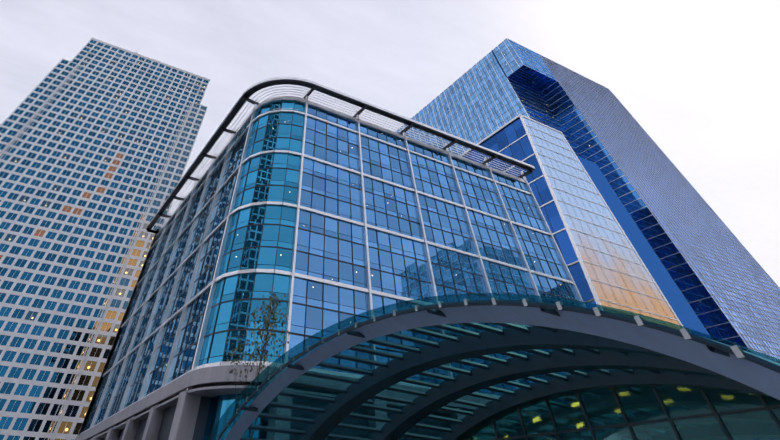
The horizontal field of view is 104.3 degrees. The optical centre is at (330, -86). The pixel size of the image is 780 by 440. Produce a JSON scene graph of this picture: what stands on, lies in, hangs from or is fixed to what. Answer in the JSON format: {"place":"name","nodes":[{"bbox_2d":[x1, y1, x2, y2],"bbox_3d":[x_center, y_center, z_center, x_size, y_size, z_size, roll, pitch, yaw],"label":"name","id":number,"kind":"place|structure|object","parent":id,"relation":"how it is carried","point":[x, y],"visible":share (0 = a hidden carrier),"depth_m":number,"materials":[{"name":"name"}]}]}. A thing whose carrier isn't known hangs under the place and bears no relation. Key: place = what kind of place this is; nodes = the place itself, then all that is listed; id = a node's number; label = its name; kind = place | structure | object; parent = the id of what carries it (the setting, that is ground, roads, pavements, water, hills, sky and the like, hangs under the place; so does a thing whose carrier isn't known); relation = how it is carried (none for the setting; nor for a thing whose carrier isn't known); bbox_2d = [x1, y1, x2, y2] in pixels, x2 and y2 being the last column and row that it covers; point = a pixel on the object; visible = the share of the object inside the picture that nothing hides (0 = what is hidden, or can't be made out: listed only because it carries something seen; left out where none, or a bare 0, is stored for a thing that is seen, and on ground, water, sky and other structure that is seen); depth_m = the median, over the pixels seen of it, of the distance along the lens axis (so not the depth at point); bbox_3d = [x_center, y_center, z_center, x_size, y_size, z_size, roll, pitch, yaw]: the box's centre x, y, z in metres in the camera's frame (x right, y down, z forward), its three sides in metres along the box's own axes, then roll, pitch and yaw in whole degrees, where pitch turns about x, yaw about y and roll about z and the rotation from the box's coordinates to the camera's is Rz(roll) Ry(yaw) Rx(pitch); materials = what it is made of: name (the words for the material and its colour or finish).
{"place":"outdoors","nodes":[
{"label":"outdoors","id":0,"kind":"place"},
{"bbox_2d":[0,0,779,287],"bbox_3d":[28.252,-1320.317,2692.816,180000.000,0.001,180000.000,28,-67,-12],"label":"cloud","id":1,"kind":"structure","parent":0,"point":[693,86],"depth_m":4318.50,"materials":[{"name":"white"}]},
{"label":"paving","id":2,"kind":"structure","parent":0,"visible":0},
{"bbox_2d":[0,59,81,161],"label":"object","id":3,"kind":"object","parent":2,"relation":"on","point":[16,121],"visible":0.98,"depth_m":93.49,"materials":[{"name":"metal"}]},
{"bbox_2d":[0,38,209,439],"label":"skyscraper","id":4,"kind":"structure","parent":2,"relation":"on","point":[82,162],"depth_m":81.74,"materials":[{"name":"metal"}]},
{"bbox_2d":[44,102,207,439],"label":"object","id":5,"kind":"object","parent":2,"relation":"on","point":[70,423],"visible":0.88,"depth_m":74.72,"materials":[{"name":"metal"}]},
{"bbox_2d":[225,288,289,397],"bbox_3d":[-4.239,25.649,15.848,3.303,7.381,3.561,-23,-66,11],"label":"tree","id":6,"kind":"object","parent":2,"relation":"on","point":[268,325],"visible":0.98,"depth_m":17.58,"materials":[{"name":"green plant"}]},
{"bbox_2d":[75,77,583,439],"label":"office building","id":7,"kind":"structure","parent":2,"relation":"on","point":[320,217],"depth_m":33.67,"materials":[{"name":"blue glass"}]},
{"bbox_2d":[206,293,779,439],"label":"glass canopy","id":8,"kind":"object","parent":2,"relation":"on","point":[489,366],"visible":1,"depth_m":12.28,"materials":[{"name":"grey"}]},
{"bbox_2d":[460,114,708,334],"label":"building","id":9,"kind":"structure","parent":2,"relation":"on","point":[610,257],"depth_m":60.09,"materials":[{"name":"blue glass"}]},
{"bbox_2d":[396,38,779,358],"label":"skyscraper","id":10,"kind":"structure","parent":2,"relation":"on","point":[727,285],"depth_m":94.04,"materials":[{"name":"blue glass"}]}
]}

